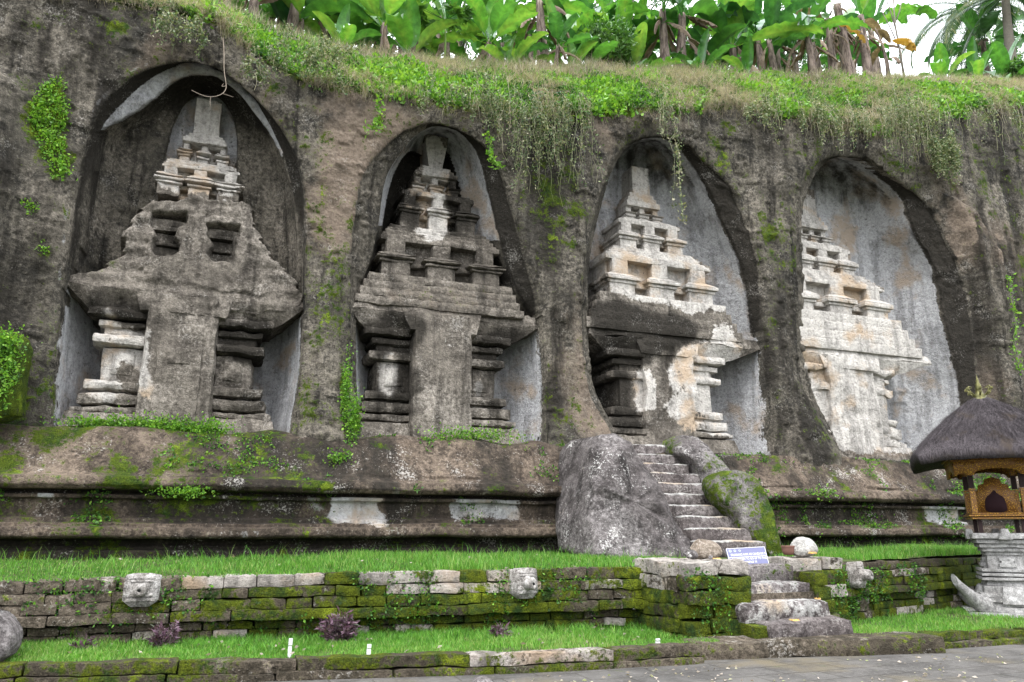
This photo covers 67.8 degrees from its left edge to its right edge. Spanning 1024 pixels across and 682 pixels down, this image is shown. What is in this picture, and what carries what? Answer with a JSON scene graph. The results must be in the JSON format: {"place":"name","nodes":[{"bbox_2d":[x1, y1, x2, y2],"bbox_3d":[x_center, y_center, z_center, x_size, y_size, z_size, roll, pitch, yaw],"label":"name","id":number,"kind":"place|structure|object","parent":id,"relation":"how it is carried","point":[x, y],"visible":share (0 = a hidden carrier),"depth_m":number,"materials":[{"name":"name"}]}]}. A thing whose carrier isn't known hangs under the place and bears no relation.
{"place":"outdoors","nodes":[
{"label":"outdoors","id":0,"kind":"place"},
{"bbox_2d":[22,630,661,660],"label":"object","id":1,"kind":"structure","parent":0,"point":[505,649],"depth_m":9.29,"materials":[{"name":"plant"}]},
{"bbox_2d":[0,609,22,660],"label":"boulder","id":2,"kind":"object","parent":1,"relation":"on","point":[11,633],"visible":1,"depth_m":8.38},
{"bbox_2d":[146,614,179,647],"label":"purple shrub","id":3,"kind":"object","parent":1,"relation":"on","point":[159,636],"visible":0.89,"depth_m":9.29,"materials":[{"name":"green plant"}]},
{"bbox_2d":[314,606,359,642],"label":"purple shrub","id":4,"kind":"object","parent":1,"relation":"on","point":[332,630],"visible":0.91,"depth_m":9.63,"materials":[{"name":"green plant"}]},
{"bbox_2d":[489,620,512,637],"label":"purple shrub","id":5,"kind":"object","parent":1,"relation":"on","point":[500,627],"visible":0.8,"depth_m":10.04,"materials":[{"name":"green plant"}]},
{"bbox_2d":[0,539,980,582],"bbox_3d":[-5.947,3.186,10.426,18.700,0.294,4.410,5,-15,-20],"label":"terrace lawn","id":6,"kind":"structure","parent":0,"point":[178,571],"depth_m":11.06,"materials":[{"name":"plant"}]},
{"bbox_2d":[555,433,690,558],"bbox_3d":[2.102,3.142,15.056,2.392,2.552,2.507,5,-15,-20],"label":"boulder","id":7,"kind":"object","parent":6,"relation":"on","point":[612,498],"visible":0.83,"depth_m":14.28,"materials":[{"name":"stone"}]},
{"bbox_2d":[0,0,1023,465],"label":"cliff","id":8,"kind":"structure","parent":0,"point":[324,178],"depth_m":17.83,"materials":[{"name":"stone"}]},
{"bbox_2d":[0,330,32,422],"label":"mossy rock","id":9,"kind":"object","parent":8,"relation":"on","point":[16,409],"visible":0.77,"depth_m":12.42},
{"bbox_2d":[150,0,356,94],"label":"hanging creeper","id":10,"kind":"object","parent":8,"relation":"hanging from","point":[307,62],"visible":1,"depth_m":15.99,"materials":[{"name":"green plant"}]},
{"bbox_2d":[242,0,305,29],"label":"banana plant","id":11,"kind":"object","parent":8,"relation":"on","point":[280,8],"visible":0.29,"depth_m":21.41,"materials":[{"name":"green plant"}]},
{"bbox_2d":[231,0,332,40],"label":"banana plant","id":12,"kind":"object","parent":8,"relation":"on","point":[315,26],"visible":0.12,"depth_m":22.65,"materials":[{"name":"green plant"}]},
{"bbox_2d":[259,0,338,35],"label":"banana plant","id":13,"kind":"object","parent":8,"relation":"on","point":[298,5],"visible":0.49,"depth_m":21.43,"materials":[{"name":"green plant"}]},
{"bbox_2d":[259,0,380,34],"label":"banana plant","id":14,"kind":"object","parent":8,"relation":"on","point":[293,16],"visible":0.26,"depth_m":21.14,"materials":[{"name":"green plant"}]},
{"bbox_2d":[312,3,381,45],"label":"banana plant","id":15,"kind":"object","parent":8,"relation":"on","point":[343,27],"visible":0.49,"depth_m":20.15,"materials":[{"name":"green plant"}]},
{"bbox_2d":[326,10,398,58],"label":"banana plant","id":16,"kind":"object","parent":8,"relation":"on","point":[357,21],"visible":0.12,"depth_m":21.99,"materials":[{"name":"green plant"}]},
{"bbox_2d":[301,0,436,54],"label":"banana plant","id":17,"kind":"object","parent":8,"relation":"on","point":[332,7],"visible":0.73,"depth_m":21.12,"materials":[{"name":"green plant"}]},
{"bbox_2d":[363,94,385,137],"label":"leafy vine","id":18,"kind":"object","parent":8,"relation":"attached to","point":[373,127],"visible":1,"depth_m":16.62,"materials":[{"name":"green plant"}]},
{"bbox_2d":[376,0,457,56],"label":"banana plant","id":19,"kind":"object","parent":8,"relation":"on","point":[404,24],"visible":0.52,"depth_m":21.05,"materials":[{"name":"green plant"}]},
{"bbox_2d":[417,0,474,58],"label":"papaya plant","id":20,"kind":"object","parent":8,"relation":"on","point":[465,17],"visible":0.69,"depth_m":21.46,"materials":[{"name":"green plant"}]},
{"bbox_2d":[399,0,511,58],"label":"banana plant","id":21,"kind":"object","parent":8,"relation":"on","point":[474,30],"visible":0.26,"depth_m":23.06,"materials":[{"name":"green plant"}]},
{"bbox_2d":[415,66,523,128],"bbox_3d":[-0.919,-5.621,17.540,2.621,1.588,0.566,5,-15,-20],"label":"hanging creeper","id":22,"kind":"object","parent":8,"relation":"hanging from","point":[487,101],"visible":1,"depth_m":17.57,"materials":[{"name":"green plant"}]},
{"bbox_2d":[482,129,505,169],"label":"leafy vine","id":23,"kind":"object","parent":22,"relation":"hanging from","point":[490,151],"visible":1,"depth_m":17.41,"materials":[{"name":"green plant"}]},
{"bbox_2d":[450,35,512,64],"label":"banana plant","id":24,"kind":"object","parent":8,"relation":"on","point":[455,48],"visible":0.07,"depth_m":26.34,"materials":[{"name":"green plant"}]},
{"bbox_2d":[421,0,545,61],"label":"banana plant","id":25,"kind":"object","parent":8,"relation":"on","point":[530,7],"visible":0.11,"depth_m":24.57,"materials":[{"name":"green plant"}]},
{"bbox_2d":[431,0,537,64],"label":"banana plant","id":26,"kind":"object","parent":8,"relation":"on","point":[492,18],"visible":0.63,"depth_m":21.93,"materials":[{"name":"green plant"}]},
{"bbox_2d":[460,3,548,64],"bbox_3d":[-0.245,-10.147,24.770,3.476,3.115,3.433,-6,-15,21],"label":"banana plant","id":27,"kind":"object","parent":8,"relation":"on","point":[520,34],"visible":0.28,"depth_m":24.82,"materials":[{"name":"green plant"}]},
{"bbox_2d":[0,74,1020,540],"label":"cliff moss plants","id":28,"kind":"object","parent":8,"relation":"attached to","point":[10,340],"visible":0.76,"depth_m":14.35,"materials":[{"name":"green plant"}]},
{"bbox_2d":[0,424,1023,597],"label":"temple base","id":29,"kind":"object","parent":8,"relation":"on","point":[377,501],"visible":0.54,"depth_m":14.02,"materials":[{"name":"stone"}]},
{"bbox_2d":[58,98,303,433],"bbox_3d":[-6.686,-1.634,16.043,5.190,7.793,2.109,5,-15,-20],"label":"carved shrine","id":30,"kind":"object","parent":29,"relation":"on","point":[190,300],"visible":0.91,"depth_m":15.10,"materials":[{"name":"stone"}]},
{"bbox_2d":[135,293,218,426],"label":"false door","id":31,"kind":"structure","parent":30,"relation":"in","point":[177,372],"depth_m":14.58,"materials":[{"name":"stone"}]},
{"bbox_2d":[353,134,537,443],"bbox_3d":[-1.603,-1.234,17.951,4.546,7.940,2.118,5,-15,-20],"label":"carved shrine","id":32,"kind":"object","parent":29,"relation":"on","point":[443,322],"visible":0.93,"depth_m":16.88,"materials":[{"name":"stone"}]},
{"bbox_2d":[406,312,471,436],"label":"false door","id":33,"kind":"structure","parent":32,"relation":"in","point":[439,388],"depth_m":16.37,"materials":[{"name":"stone"}]},
{"bbox_2d":[585,166,760,453],"bbox_3d":[3.816,-0.824,20.029,5.117,8.144,2.073,5,-15,-20],"label":"carved shrine","id":34,"kind":"object","parent":29,"relation":"on","point":[665,340],"visible":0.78,"depth_m":18.94,"materials":[{"name":"stone"}]},
{"bbox_2d":[640,337,697,440],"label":"false door","id":35,"kind":"structure","parent":34,"relation":"in","point":[670,390],"depth_m":18.50,"materials":[{"name":"stone"}]},
{"bbox_2d":[660,435,730,482],"bbox_3d":[4.150,2.871,17.002,1.068,1.614,2.638,5,-15,-20],"label":"boulder","id":36,"kind":"object","parent":29,"relation":"on","point":[698,456],"visible":0.52,"depth_m":16.79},
{"bbox_2d":[799,189,931,460],"bbox_3d":[9.119,-0.499,22.050,5.742,8.493,2.079,5,-15,-20],"label":"carved shrine","id":37,"kind":"object","parent":29,"relation":"on","point":[860,351],"visible":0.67,"depth_m":21.05,"materials":[{"name":"stone"}]},
{"bbox_2d":[823,353,887,458],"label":"false door","id":38,"kind":"structure","parent":37,"relation":"in","point":[855,423],"depth_m":20.48,"materials":[{"name":"stone"}]},
{"bbox_2d":[476,31,548,66],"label":"banana plant","id":39,"kind":"object","parent":8,"relation":"on","point":[524,46],"visible":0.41,"depth_m":21.80,"materials":[{"name":"green plant"}]},
{"bbox_2d":[455,0,602,63],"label":"banana plant","id":40,"kind":"object","parent":8,"relation":"on","point":[574,6],"visible":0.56,"depth_m":24.06,"materials":[{"name":"green plant"}]},
{"bbox_2d":[62,0,1023,140],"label":"dry grass","id":41,"kind":"structure","parent":8,"relation":"on","point":[685,72],"depth_m":21.08,"materials":[{"name":"plant"}]},
{"bbox_2d":[490,75,606,205],"bbox_3d":[0.904,-4.742,17.903,3.026,3.396,0.701,5,-15,-20],"label":"hanging creeper","id":42,"kind":"object","parent":8,"relation":"hanging from","point":[545,119],"visible":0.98,"depth_m":17.95,"materials":[{"name":"green plant"}]},
{"bbox_2d":[525,0,600,67],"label":"banana plant","id":43,"kind":"object","parent":8,"relation":"on","point":[558,27],"visible":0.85,"depth_m":22.68,"materials":[{"name":"green plant"}]},
{"bbox_2d":[516,0,609,55],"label":"banana plant","id":44,"kind":"object","parent":8,"relation":"on","point":[565,17],"visible":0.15,"depth_m":24.94,"materials":[{"name":"green plant"}]},
{"bbox_2d":[534,36,597,68],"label":"banana plant","id":45,"kind":"object","parent":8,"relation":"on","point":[584,49],"visible":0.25,"depth_m":22.83,"materials":[{"name":"green plant"}]},
{"bbox_2d":[126,0,1023,137],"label":"ground cover","id":46,"kind":"object","parent":8,"relation":"on","point":[604,84],"visible":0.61,"depth_m":19.84,"materials":[{"name":"green plant"}]},
{"bbox_2d":[563,22,618,67],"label":"banana plant","id":47,"kind":"object","parent":8,"relation":"on","point":[603,49],"visible":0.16,"depth_m":22.99,"materials":[{"name":"green plant"}]},
{"bbox_2d":[551,0,653,56],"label":"banana plant","id":48,"kind":"object","parent":8,"relation":"on","point":[579,22],"visible":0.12,"depth_m":25.96,"materials":[{"name":"green plant"}]},
{"bbox_2d":[577,2,640,68],"bbox_3d":[3.047,-9.282,23.908,2.303,2.131,2.185,5,-15,-20],"label":"bush","id":49,"kind":"object","parent":8,"relation":"on","point":[604,30],"visible":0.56,"depth_m":23.46,"materials":[{"name":"green plant"}]},
{"bbox_2d":[219,0,1009,78],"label":"plateau grass","id":50,"kind":"structure","parent":8,"relation":"on","point":[583,66],"depth_m":21.14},
{"bbox_2d":[575,0,673,63],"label":"banana plant","id":51,"kind":"object","parent":8,"relation":"on","point":[627,6],"visible":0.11,"depth_m":25.26,"materials":[{"name":"green plant"}]},
{"bbox_2d":[589,0,661,66],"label":"banana plant","id":52,"kind":"object","parent":8,"relation":"on","point":[650,33],"visible":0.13,"depth_m":26.20,"materials":[{"name":"green plant"}]},
{"bbox_2d":[603,22,683,67],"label":"banana plant","id":53,"kind":"object","parent":8,"relation":"on","point":[639,49],"visible":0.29,"depth_m":23.86,"materials":[{"name":"green plant"}]},
{"bbox_2d":[600,0,690,68],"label":"banana plant","id":54,"kind":"object","parent":8,"relation":"on","point":[664,34],"visible":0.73,"depth_m":25.11,"materials":[{"name":"brown plant"}]},
{"bbox_2d":[645,7,688,68],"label":"banana plant","id":55,"kind":"object","parent":8,"relation":"on","point":[672,13],"visible":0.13,"depth_m":26.13,"materials":[{"name":"green plant"}]},
{"bbox_2d":[656,90,688,207],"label":"hanging creeper","id":56,"kind":"object","parent":8,"relation":"hanging from","point":[663,117],"visible":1,"depth_m":19.20,"materials":[{"name":"green plant"}]},
{"bbox_2d":[632,0,759,68],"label":"banana plant","id":57,"kind":"object","parent":8,"relation":"on","point":[696,36],"visible":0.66,"depth_m":25.41,"materials":[{"name":"brown plant"}]},
{"bbox_2d":[655,15,746,69],"bbox_3d":[6.465,-9.984,26.437,3.701,3.462,3.650,-8,-16,29],"label":"banana plant","id":58,"kind":"object","parent":8,"relation":"on","point":[717,40],"visible":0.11,"depth_m":25.78,"materials":[{"name":"green plant"}]},
{"bbox_2d":[670,28,735,67],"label":"banana plant","id":59,"kind":"object","parent":8,"relation":"on","point":[716,54],"visible":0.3,"depth_m":24.58,"materials":[{"name":"green plant"}]},
{"bbox_2d":[721,35,787,75],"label":"banana plant","id":60,"kind":"object","parent":8,"relation":"on","point":[747,55],"visible":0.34,"depth_m":25.07,"materials":[{"name":"green plant"}]},
{"bbox_2d":[688,0,823,72],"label":"banana plant","id":61,"kind":"object","parent":8,"relation":"on","point":[711,11],"visible":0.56,"depth_m":25.59,"materials":[{"name":"green plant"}]},
{"bbox_2d":[718,0,820,71],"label":"banana plant","id":62,"kind":"object","parent":8,"relation":"on","point":[757,47],"visible":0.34,"depth_m":26.70,"materials":[{"name":"green plant"}]},
{"bbox_2d":[724,0,815,71],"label":"banana plant","id":63,"kind":"object","parent":8,"relation":"on","point":[772,8],"visible":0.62,"depth_m":26.24,"materials":[{"name":"green plant"}]},
{"bbox_2d":[737,22,818,73],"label":"banana plant","id":64,"kind":"object","parent":8,"relation":"on","point":[780,57],"visible":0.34,"depth_m":32.03,"materials":[{"name":"brown plant"}]},
{"bbox_2d":[780,35,821,74],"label":"banana plant","id":65,"kind":"object","parent":8,"relation":"on","point":[789,62],"visible":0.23,"depth_m":31.87,"materials":[{"name":"brown plant"}]},
{"bbox_2d":[753,0,867,76],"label":"banana plant","id":66,"kind":"object","parent":8,"relation":"on","point":[852,22],"visible":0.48,"depth_m":27.12,"materials":[{"name":"green plant"}]},
{"bbox_2d":[756,0,869,74],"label":"banana plant","id":67,"kind":"object","parent":8,"relation":"on","point":[786,3],"visible":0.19,"depth_m":30.25,"materials":[{"name":"brown plant"}]},
{"bbox_2d":[796,8,865,69],"bbox_3d":[11.390,-10.936,27.370,2.245,3.791,1.652,12,-18,-39],"label":"banana plant","id":68,"kind":"object","parent":8,"relation":"on","point":[832,47],"visible":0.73,"depth_m":27.49,"materials":[{"name":"brown plant"}]},
{"bbox_2d":[824,0,862,74],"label":"banana plant","id":69,"kind":"object","parent":8,"relation":"on","point":[844,46],"visible":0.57,"depth_m":28.09,"materials":[{"name":"brown plant"}]},
{"bbox_2d":[741,82,946,166],"bbox_3d":[9.729,-6.560,21.873,7.550,2.971,0.676,5,-15,-20],"label":"hanging creeper","id":70,"kind":"object","parent":8,"relation":"hanging from","point":[908,117],"visible":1,"depth_m":22.20,"materials":[{"name":"green plant"}]},
{"bbox_2d":[800,6,892,73],"bbox_3d":[14.272,-12.847,33.452,4.360,4.336,2.936,2,-14,-9],"label":"banana plant","id":71,"kind":"object","parent":8,"relation":"on","point":[876,17],"visible":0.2,"depth_m":33.05,"materials":[{"name":"green plant"}]},
{"bbox_2d":[834,0,884,76],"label":"banana plant","id":72,"kind":"object","parent":8,"relation":"on","point":[864,48],"visible":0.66,"depth_m":28.57,"materials":[{"name":"brown plant"}]},
{"bbox_2d":[839,0,937,76],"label":"banana plant","id":73,"kind":"object","parent":8,"relation":"on","point":[906,10],"visible":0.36,"depth_m":35.33,"materials":[{"name":"green plant"}]},
{"bbox_2d":[878,0,904,72],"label":"sapling","id":74,"kind":"object","parent":8,"relation":"on","point":[898,45],"visible":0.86,"depth_m":30.01,"materials":[{"name":"green plant"}]},
{"bbox_2d":[871,28,915,75],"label":"dead banana plant","id":75,"kind":"object","parent":8,"relation":"on","point":[909,44],"visible":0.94,"depth_m":28.41,"materials":[{"name":"brown plant"}]},
{"bbox_2d":[927,128,964,184],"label":"hanging creeper","id":76,"kind":"object","parent":8,"relation":"hanging from","point":[944,153],"visible":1,"depth_m":22.69,"materials":[{"name":"green plant"}]},
{"bbox_2d":[919,42,975,77],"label":"banana plant","id":77,"kind":"object","parent":8,"relation":"on","point":[940,63],"visible":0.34,"depth_m":29.27,"materials":[{"name":"green plant"}]},
{"bbox_2d":[882,0,1023,69],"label":"palm tree","id":78,"kind":"object","parent":8,"relation":"on","point":[913,35],"visible":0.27,"depth_m":43.11,"materials":[{"name":"green plant"}]},
{"bbox_2d":[911,0,1023,75],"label":"palm tree","id":79,"kind":"object","parent":8,"relation":"on","point":[1008,16],"visible":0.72,"depth_m":36.90,"materials":[{"name":"green plant"}]},
{"bbox_2d":[947,35,994,78],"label":"banana plant","id":80,"kind":"object","parent":8,"relation":"on","point":[972,45],"visible":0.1,"depth_m":35.12,"materials":[{"name":"green plant"}]},
{"bbox_2d":[923,0,1023,77],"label":"banana plant","id":81,"kind":"object","parent":8,"relation":"on","point":[987,22],"visible":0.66,"depth_m":37.19,"materials":[{"name":"green plant"}]},
{"bbox_2d":[969,46,993,76],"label":"banana plant","id":82,"kind":"object","parent":8,"relation":"on","point":[978,66],"visible":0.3,"depth_m":29.78,"materials":[{"name":"green plant"}]},
{"bbox_2d":[942,94,1023,154],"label":"hanging creeper","id":83,"kind":"object","parent":8,"relation":"hanging from","point":[983,110],"visible":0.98,"depth_m":24.24,"materials":[{"name":"green plant"}]},
{"bbox_2d":[984,33,1023,80],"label":"banana plant","id":84,"kind":"object","parent":8,"relation":"on","point":[1000,56],"visible":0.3,"depth_m":31.16,"materials":[{"name":"green plant"}]},
{"bbox_2d":[995,54,1023,81],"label":"bush","id":85,"kind":"object","parent":8,"relation":"on","point":[1016,65],"visible":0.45,"depth_m":31.11,"materials":[{"name":"green plant"}]},
{"bbox_2d":[1006,273,1023,375],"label":"leafy vine","id":86,"kind":"object","parent":8,"relation":"attached to","point":[1013,309],"visible":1,"depth_m":22.25,"materials":[{"name":"green plant"}]},
{"bbox_2d":[165,645,1023,681],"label":"path","id":87,"kind":"structure","parent":0,"point":[888,668],"depth_m":8.87,"materials":[{"name":"stone"}]},
{"bbox_2d":[18,553,1023,681],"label":"fallen leaves","id":88,"kind":"object","parent":87,"relation":"on","point":[539,639],"visible":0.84,"depth_m":8.94,"materials":[{"name":"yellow plant"}]},
{"bbox_2d":[632,556,853,638],"bbox_3d":[3.701,3.792,11.139,3.412,1.215,1.801,5,-15,-20],"label":"stair","id":89,"kind":"object","parent":87,"relation":"on","point":[773,596],"visible":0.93,"depth_m":10.58,"materials":[{"name":"stone"}]},
{"bbox_2d":[690,539,721,558],"bbox_3d":[2.876,3.103,11.343,0.501,0.309,0.381,5,-15,-20],"label":"stone","id":90,"kind":"object","parent":89,"relation":"on","point":[703,548],"visible":0.78,"depth_m":11.22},
{"bbox_2d":[725,546,768,563],"bbox_3d":[3.537,3.241,11.427,0.713,0.303,0.117,5,-15,-20],"label":"warning sign","id":91,"kind":"object","parent":89,"relation":"on","point":[753,555],"visible":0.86,"depth_m":11.45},
{"bbox_2d":[677,631,945,659],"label":"threshold slab","id":92,"kind":"structure","parent":87,"relation":"on","point":[853,644],"depth_m":9.98,"materials":[{"name":"stone"}]},
{"bbox_2d":[247,0,1023,76],"label":"sky","id":93,"kind":"structure","parent":0,"point":[921,52],"materials":[{"name":"white"}]},
{"bbox_2d":[790,537,817,557],"bbox_3d":[4.629,3.273,12.102,0.450,0.319,0.358,5,-15,-20],"label":"stone","id":94,"kind":"object","parent":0,"point":[804,546],"visible":0.94,"depth_m":11.98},
{"bbox_2d":[668,553,979,561],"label":"terrace lawn","id":95,"kind":"structure","parent":0,"point":[850,560],"depth_m":13.73,"materials":[{"name":"plant"}]},
{"bbox_2d":[633,444,765,556],"bbox_3d":[3.555,3.283,16.125,1.580,2.418,3.473,5,-15,-20],"label":"stair","id":96,"kind":"object","parent":95,"relation":"on","point":[696,513],"visible":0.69,"depth_m":15.39,"materials":[{"name":"stone"}]},
{"bbox_2d":[702,470,781,556],"bbox_3d":[4.590,3.437,15.225,1.192,1.764,1.312,5,-15,-20],"label":"boulder","id":97,"kind":"object","parent":95,"relation":"on","point":[739,498],"visible":0.91,"depth_m":15.10,"materials":[{"name":"stone"}]},
{"bbox_2d":[855,610,1022,632],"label":"lawn","id":98,"kind":"structure","parent":0,"point":[954,616],"depth_m":12.50,"materials":[{"name":"plant"}]},
{"bbox_2d":[4,604,1023,661],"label":"lawn grass","id":99,"kind":"structure","parent":98,"relation":"on","point":[379,642],"depth_m":9.61,"materials":[{"name":"plant"}]},
{"bbox_2d":[908,375,1023,617],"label":"thatched shrine","id":100,"kind":"object","parent":98,"relation":"on","point":[979,432],"visible":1,"depth_m":13.43,"materials":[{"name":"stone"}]},
{"label":"ground","id":101,"kind":"structure","parent":0,"visible":0},
{"bbox_2d":[0,565,643,644],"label":"retaining wall","id":102,"kind":"structure","parent":101,"relation":"on","point":[614,595],"depth_m":10.11,"materials":[{"name":"stone"}]},
{"bbox_2d":[122,573,161,606],"bbox_3d":[-4.650,3.125,9.570,0.414,0.403,0.334,4,-18,-15],"label":"water spout","id":103,"kind":"object","parent":102,"relation":"attached to","point":[141,589],"visible":1,"depth_m":9.52,"materials":[{"name":"stone"}]},
{"bbox_2d":[0,561,932,641],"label":"wall plants","id":104,"kind":"object","parent":102,"relation":"attached to","point":[876,600],"depth_m":10.37,"materials":[{"name":"green plant"}]},
{"bbox_2d":[509,567,537,598],"bbox_3d":[0.200,3.404,10.716,0.376,0.414,0.374,9,-21,-32],"label":"water spout","id":105,"kind":"object","parent":102,"relation":"attached to","point":[524,583],"visible":1,"depth_m":10.65,"materials":[{"name":"stone"}]},
{"bbox_2d":[0,642,703,681],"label":"kerb","id":106,"kind":"structure","parent":101,"relation":"on","point":[354,666],"depth_m":8.49,"materials":[{"name":"stone"}]},
{"bbox_2d":[835,555,981,620],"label":"retaining wall","id":107,"kind":"structure","parent":101,"relation":"on","point":[942,591],"depth_m":13.36,"materials":[{"name":"stone"}]},
{"bbox_2d":[844,561,873,587],"bbox_3d":[5.554,3.726,12.154,0.298,0.404,0.375,12,-22,-40],"label":"water spout","id":108,"kind":"object","parent":107,"relation":"attached to","point":[858,574],"visible":1,"depth_m":12.09,"materials":[{"name":"stone"}]},
{"bbox_2d":[908,626,1023,648],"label":"kerb","id":109,"kind":"structure","parent":101,"relation":"on","point":[996,636],"depth_m":10.91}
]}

